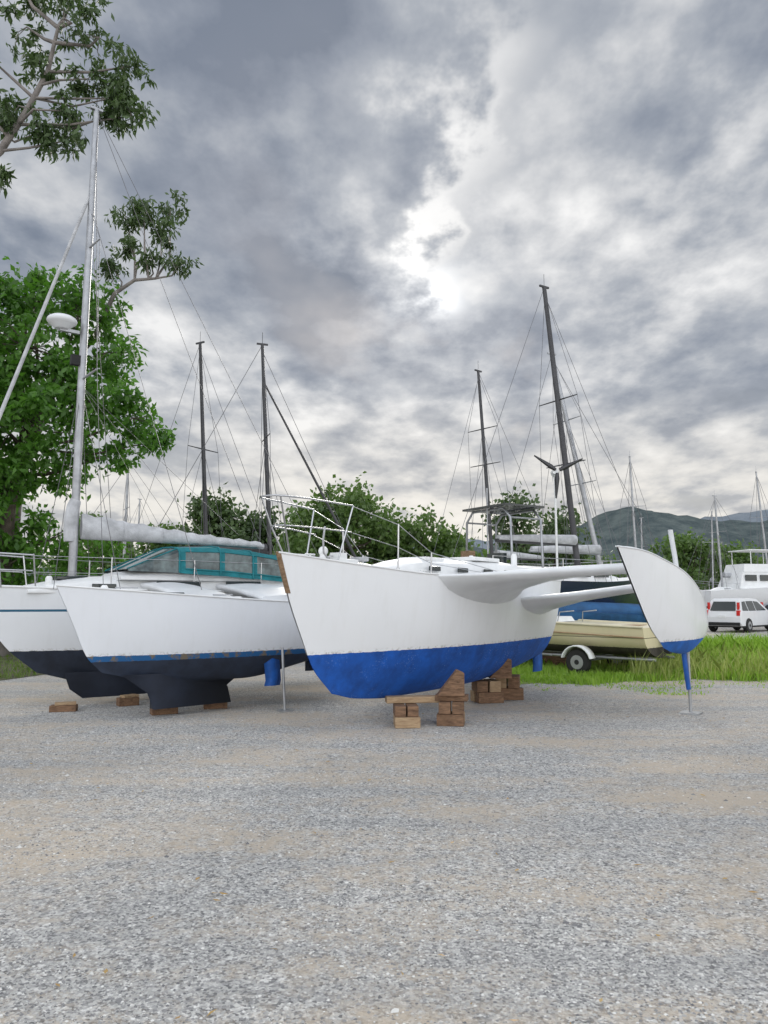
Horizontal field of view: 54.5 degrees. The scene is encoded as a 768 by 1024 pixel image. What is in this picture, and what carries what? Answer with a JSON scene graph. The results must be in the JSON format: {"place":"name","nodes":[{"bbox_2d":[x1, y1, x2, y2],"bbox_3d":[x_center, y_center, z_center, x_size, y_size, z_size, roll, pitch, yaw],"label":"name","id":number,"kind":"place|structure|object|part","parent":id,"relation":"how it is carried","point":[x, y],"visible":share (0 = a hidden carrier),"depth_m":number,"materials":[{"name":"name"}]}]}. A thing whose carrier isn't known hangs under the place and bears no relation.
{"place":"outdoors","nodes":[
{"label":"outdoors","id":0,"kind":"place"},
{"bbox_2d":[0,653,44,680],"bbox_3d":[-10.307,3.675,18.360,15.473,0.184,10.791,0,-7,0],"label":"grass","id":1,"kind":"structure","parent":0,"point":[19,674],"depth_m":16.63,"materials":[{"name":"green plant"}]},
{"bbox_2d":[42,565,107,581],"bbox_3d":[-12.427,3.348,27.022,20.383,3.525,5.400,0,-7,0],"label":"undergrowth hedge","id":2,"kind":"object","parent":1,"relation":"on","point":[43,577],"depth_m":25.26,"materials":[{"name":"green plant"}]},
{"bbox_2d":[0,256,177,642],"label":"mango tree","id":3,"kind":"object","parent":1,"relation":"on","point":[29,405],"visible":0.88,"depth_m":19.89,"materials":[{"name":"green plant"}]},
{"bbox_2d":[0,188,202,655],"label":"eucalyptus tree","id":4,"kind":"object","parent":1,"relation":"on","point":[145,262],"visible":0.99,"depth_m":20.96,"materials":[{"name":"green plant"}]},
{"bbox_2d":[127,332,275,554],"bbox_3d":[-6.070,-0.742,24.051,7.500,10.314,2.876,-4,-8,30],"label":"sailboat","id":5,"kind":"object","parent":1,"relation":"on","point":[204,489],"visible":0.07,"depth_m":23.87,"materials":[{"name":"grey metal"}]},
{"bbox_2d":[143,332,359,562],"bbox_3d":[-3.964,-0.719,22.533,7.500,9.914,2.876,2,-7,-20],"label":"sailboat","id":6,"kind":"object","parent":1,"relation":"on","point":[268,546],"visible":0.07,"depth_m":22.95,"materials":[{"name":"grey metal"}]},
{"bbox_2d":[0,627,767,1023],"bbox_3d":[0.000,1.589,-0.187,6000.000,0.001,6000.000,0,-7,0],"label":"ground","id":7,"kind":"structure","parent":0,"point":[628,759],"depth_m":4.78,"materials":[{"name":"grey gravel"}]},
{"bbox_2d":[49,701,77,711],"bbox_3d":[-4.621,2.810,10.751,0.366,0.128,0.193,2,-7,-13],"label":"timber block stack","id":8,"kind":"object","parent":7,"relation":"on","point":[69,706],"visible":1,"depth_m":10.68,"materials":[{"name":"brown wood"}]},
{"bbox_2d":[0,0,160,198],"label":"eucalyptus tree","id":9,"kind":"object","parent":7,"relation":"on","point":[119,99],"visible":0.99,"depth_m":13.94,"materials":[{"name":"green plant"}]},
{"bbox_2d":[31,510,148,582],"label":"shade tree","id":10,"kind":"object","parent":7,"relation":"on","point":[132,549],"visible":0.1,"depth_m":43.02,"materials":[{"name":"green plant"}]},
{"bbox_2d":[51,455,188,573],"bbox_3d":[-10.946,1.412,33.383,8.000,8.214,3.063,4,-8,-30],"label":"sailboat","id":11,"kind":"object","parent":7,"relation":"on","point":[126,502],"visible":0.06,"depth_m":33.23,"materials":[{"name":"white metal"}]},
{"bbox_2d":[116,694,138,706],"bbox_3d":[-3.898,2.864,11.340,0.305,0.158,0.186,5,-8,-36],"label":"timber block stack","id":12,"kind":"object","parent":7,"relation":"on","point":[127,700],"visible":1,"depth_m":11.28,"materials":[{"name":"brown wood"}]},
{"bbox_2d":[130,499,148,553],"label":"sailboat","id":13,"kind":"object","parent":7,"relation":"on","point":[139,505],"visible":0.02,"depth_m":52.30,"materials":[{"name":"white metal"}]},
{"bbox_2d":[0,95,318,712],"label":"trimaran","id":14,"kind":"object","parent":7,"relation":"on","point":[173,627],"visible":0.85,"depth_m":11.04,"materials":[{"name":"paint"}]},
{"bbox_2d":[52,576,259,593],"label":"cabin windows","id":15,"kind":"structure","parent":14,"relation":"in","point":[113,586],"depth_m":11.45,"materials":[{"name":"black glass"}]},
{"bbox_2d":[133,521,193,555],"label":"shade tree","id":16,"kind":"object","parent":7,"relation":"on","point":[141,548],"visible":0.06,"depth_m":46.19,"materials":[{"name":"green plant"}]},
{"bbox_2d":[150,707,177,715],"bbox_3d":[-3.099,2.780,10.496,0.367,0.128,0.190,4,-8,-31],"label":"timber block stack","id":17,"kind":"object","parent":7,"relation":"on","point":[166,711],"visible":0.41,"depth_m":10.42,"materials":[{"name":"brown wood"}]},
{"bbox_2d":[203,702,227,708],"bbox_3d":[-2.501,2.840,11.047,0.346,0.138,0.189,2,-7,-19],"label":"timber block stack","id":18,"kind":"object","parent":7,"relation":"on","point":[217,706],"visible":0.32,"depth_m":10.97,"materials":[{"name":"brown wood"}]},
{"bbox_2d":[170,482,262,546],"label":"tree","id":19,"kind":"object","parent":7,"relation":"on","point":[228,513],"visible":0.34,"depth_m":45.48,"materials":[{"name":"green plant"}]},
{"bbox_2d":[237,504,284,553],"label":"eucalyptus tree","id":20,"kind":"object","parent":7,"relation":"on","point":[263,535],"visible":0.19,"depth_m":46.55,"materials":[{"name":"green plant"}]},
{"bbox_2d":[267,500,349,558],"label":"shade tree","id":21,"kind":"object","parent":7,"relation":"on","point":[290,521],"visible":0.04,"depth_m":46.49,"materials":[{"name":"green plant"}]},
{"bbox_2d":[266,471,427,564],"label":"shade tree","id":22,"kind":"object","parent":7,"relation":"on","point":[364,523],"visible":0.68,"depth_m":44.09,"materials":[{"name":"green plant"}]},
{"bbox_2d":[30,686,763,1023],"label":"fallen leaves","id":23,"kind":"object","parent":7,"relation":"on","point":[210,1012],"visible":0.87,"depth_m":4.07,"materials":[{"name":"brown plant"}]},
{"bbox_2d":[31,546,764,589],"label":"distant tree line","id":24,"kind":"object","parent":7,"relation":"on","point":[485,556],"visible":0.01,"depth_m":78.99,"materials":[{"name":"green plant"}]},
{"bbox_2d":[393,703,420,727],"bbox_3d":[0.285,2.588,9.477,0.320,0.266,0.327,1,-7,-5],"label":"timber block stack","id":25,"kind":"object","parent":7,"relation":"on","point":[406,715],"visible":1,"depth_m":9.33,"materials":[{"name":"brown wood"}]},
{"bbox_2d":[357,503,465,563],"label":"shade tree","id":26,"kind":"object","parent":7,"relation":"on","point":[426,531],"visible":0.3,"depth_m":45.22,"materials":[{"name":"green plant"}]},
{"bbox_2d":[437,701,464,726],"bbox_3d":[0.866,2.590,9.615,0.348,0.296,0.346,-1,-7,9],"label":"timber block stack","id":27,"kind":"object","parent":7,"relation":"on","point":[447,716],"visible":0.88,"depth_m":9.46,"materials":[{"name":"brown wood"}]},
{"bbox_2d":[385,694,468,703],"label":"timber beam","id":28,"kind":"structure","parent":27,"relation":"on","point":[435,698],"depth_m":9.59,"materials":[{"name":"brown wood"}]},
{"bbox_2d":[437,669,464,695],"bbox_3d":[0.855,2.201,9.629,0.350,0.325,0.180,0,-7,0],"label":"timber chock","id":29,"kind":"object","parent":28,"relation":"on","point":[453,685],"visible":1,"depth_m":9.54,"materials":[{"name":"brown wood"}]},
{"bbox_2d":[421,521,486,557],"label":"shade tree","id":30,"kind":"object","parent":7,"relation":"on","point":[452,539],"visible":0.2,"depth_m":46.31,"materials":[{"name":"green plant"}]},
{"bbox_2d":[259,494,708,714],"bbox_3d":[1.210,1.486,10.770,5.530,2.758,7.266,-5,-8,37],"label":"trimaran","id":31,"kind":"object","parent":7,"relation":"on","point":[404,625],"visible":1,"depth_m":9.69,"materials":[{"name":"blue paint"}]},
{"bbox_2d":[429,566,506,572],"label":"cabin windows","id":32,"kind":"structure","parent":31,"relation":"in","point":[434,568],"depth_m":10.65,"materials":[{"name":"black glass"}]},
{"bbox_2d":[470,679,503,703],"bbox_3d":[1.622,2.820,11.748,0.439,0.335,0.406,1,-7,-10],"label":"timber block stack","id":33,"kind":"object","parent":7,"relation":"on","point":[482,691],"visible":0.96,"depth_m":11.57,"materials":[{"name":"brown wood"}]},
{"bbox_2d":[489,659,511,677],"bbox_3d":[1.825,2.450,11.744,0.350,0.325,0.180,0,-7,0],"label":"timber chock","id":34,"kind":"object","parent":33,"relation":"on","point":[504,670],"visible":0.83,"depth_m":11.65,"materials":[{"name":"brown wood"}]},
{"bbox_2d":[495,674,523,699],"bbox_3d":[2.013,2.841,12.098,0.452,0.374,0.478,0,-7,0],"label":"timber block stack","id":35,"kind":"object","parent":7,"relation":"on","point":[511,689],"visible":0.57,"depth_m":11.91,"materials":[{"name":"brown wood"}]},
{"bbox_2d":[473,482,557,566],"bbox_3d":[6.514,2.203,35.908,4.167,7.277,4.223,-5,-9,38],"label":"eucalyptus tree","id":36,"kind":"object","parent":7,"relation":"on","point":[521,548],"visible":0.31,"depth_m":35.41,"materials":[{"name":"green plant"}]},
{"bbox_2d":[515,500,600,566],"bbox_3d":[8.965,2.772,37.848,5.347,6.554,4.189,-2,-7,18],"label":"eucalyptus tree","id":37,"kind":"object","parent":7,"relation":"on","point":[561,521],"visible":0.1,"depth_m":37.27,"materials":[{"name":"green plant"}]},
{"bbox_2d":[567,550,626,577],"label":"shade tree","id":38,"kind":"object","parent":7,"relation":"on","point":[615,575],"visible":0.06,"depth_m":60.81,"materials":[{"name":"green plant"}]},
{"bbox_2d":[620,450,652,577],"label":"sailboat","id":39,"kind":"object","parent":7,"relation":"on","point":[632,506],"visible":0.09,"depth_m":43.27,"materials":[{"name":"white metal"}]},
{"bbox_2d":[630,517,656,550],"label":"sailboat","id":40,"kind":"object","parent":7,"relation":"on","point":[641,535],"visible":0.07,"depth_m":55.11,"materials":[{"name":"white metal"}]},
{"bbox_2d":[647,527,738,589],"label":"shade tree","id":41,"kind":"object","parent":7,"relation":"on","point":[686,545],"visible":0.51,"depth_m":59.18,"materials":[{"name":"green plant"}]},
{"bbox_2d":[698,508,725,588],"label":"sailboat","id":42,"kind":"object","parent":7,"relation":"on","point":[711,579],"visible":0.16,"depth_m":56.01,"materials":[{"name":"white metal"}]},
{"bbox_2d":[686,494,757,596],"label":"sailboat","id":43,"kind":"object","parent":7,"relation":"on","point":[725,575],"visible":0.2,"depth_m":45.93,"materials":[{"name":"white metal"}]},
{"bbox_2d":[699,539,763,589],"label":"shade tree","id":44,"kind":"object","parent":7,"relation":"on","point":[742,558],"visible":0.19,"depth_m":60.67,"materials":[{"name":"green plant"}]},
{"bbox_2d":[704,549,767,607],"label":"motor cruiser","id":45,"kind":"object","parent":7,"relation":"on","point":[752,579],"visible":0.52,"depth_m":44.93,"materials":[{"name":"white paint"}]},
{"bbox_2d":[745,575,767,580],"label":"windows","id":46,"kind":"structure","parent":45,"relation":"in","point":[747,577],"depth_m":44.91,"materials":[{"name":"grey glass"}]},
{"bbox_2d":[707,598,767,632],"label":"parked car","id":47,"kind":"object","parent":7,"relation":"on","point":[747,615],"visible":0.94,"depth_m":36.56,"materials":[{"name":"white metal"}]},
{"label":"windows","id":48,"kind":"part","parent":47,"relation":"part of","materials":[{"name":"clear glass"}]},
{"bbox_2d":[750,471,767,563],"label":"sailboat","id":49,"kind":"object","parent":7,"relation":"on","point":[761,517],"visible":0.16,"depth_m":50.28,"materials":[{"name":"white metal"}]},
{"bbox_2d":[760,602,767,627],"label":"parked car","id":50,"kind":"object","parent":7,"relation":"on","point":[765,605],"visible":0.12,"depth_m":38.97,"materials":[{"name":"silver metal"}]},
{"bbox_2d":[0,0,767,568],"label":"sky","id":51,"kind":"structure","parent":0,"point":[385,192],"materials":[{"name":"grey"}]},
{"bbox_2d":[23,507,767,581],"bbox_3d":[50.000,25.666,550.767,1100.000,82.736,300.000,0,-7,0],"label":"hills","id":52,"kind":"structure","parent":0,"point":[660,525],"depth_m":518.31,"materials":[{"name":"green plant"}]},
{"bbox_2d":[413,510,767,548],"bbox_3d":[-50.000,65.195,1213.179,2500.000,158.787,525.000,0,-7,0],"label":"hills","id":53,"kind":"structure","parent":0,"point":[747,517],"depth_m":1228.12,"materials":[{"name":"green plant"}]},
{"bbox_2d":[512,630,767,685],"bbox_3d":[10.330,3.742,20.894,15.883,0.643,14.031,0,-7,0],"label":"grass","id":54,"kind":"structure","parent":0,"point":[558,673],"depth_m":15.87,"materials":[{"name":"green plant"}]},
{"bbox_2d":[516,664,765,684],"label":"grass verge soil","id":55,"kind":"structure","parent":0,"point":[597,679],"depth_m":14.78,"materials":[{"name":"brown soil"}]},
{"bbox_2d":[433,369,560,564],"bbox_3d":[4.390,-0.379,27.141,8.000,10.314,3.063,6,-9,-40],"label":"sailboat","id":56,"kind":"object","parent":55,"relation":"on","point":[521,555],"visible":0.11,"depth_m":26.95,"materials":[{"name":"grey metal"}]},
{"bbox_2d":[452,284,647,661],"bbox_3d":[4.794,-1.465,20.463,8.200,10.915,3.138,4,-8,-32],"label":"sailboat","id":57,"kind":"object","parent":55,"relation":"on","point":[576,583],"visible":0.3,"depth_m":19.88,"materials":[{"name":"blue metal"}]},
{"bbox_2d":[534,455,581,566],"bbox_3d":[4.505,0.221,19.543,1.264,3.321,0.970,0,-7,0],"label":"wind generator","id":58,"kind":"object","parent":57,"relation":"on","point":[554,472],"visible":0.94,"depth_m":19.25,"materials":[{"name":"white metal"}]},
{"bbox_2d":[586,575,608,577],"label":"cabin windows","id":59,"kind":"structure","parent":57,"relation":"in","point":[607,576],"depth_m":20.00,"materials":[{"name":"black glass"}]},
{"bbox_2d":[497,352,664,578],"bbox_3d":[6.520,-0.677,24.174,8.000,10.214,3.063,3,-7,-25],"label":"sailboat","id":60,"kind":"object","parent":55,"relation":"on","point":[595,548],"visible":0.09,"depth_m":24.30,"materials":[{"name":"grey metal"}]},
{"bbox_2d":[542,602,646,665],"bbox_3d":[4.900,3.011,18.676,3.600,1.577,1.560,2,-7,-20],"label":"covered boat","id":61,"kind":"object","parent":55,"relation":"on","point":[626,612],"visible":0.19,"depth_m":18.29,"materials":[{"name":"blue fabric"}]},
{"bbox_2d":[542,645,674,673],"bbox_3d":[3.860,3.121,17.580,5.600,1.102,2.180,-6,-9,42],"label":"boat trailer","id":62,"kind":"object","parent":55,"relation":"on","point":[578,660],"visible":0.52,"depth_m":15.95,"materials":[{"name":"metal"}]},
{"bbox_2d":[545,610,671,657],"bbox_3d":[4.270,2.751,17.245,4.746,1.000,1.793,-6,-9,42],"label":"fishing boat","id":63,"kind":"object","parent":62,"relation":"on","point":[616,637],"visible":0.48,"depth_m":15.93,"materials":[{"name":"beige paint"}]},
{"bbox_2d":[532,678,767,694],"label":"weeds","id":64,"kind":"object","parent":55,"relation":"on","point":[630,685],"visible":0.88,"depth_m":13.75,"materials":[{"name":"green plant"}]}
]}

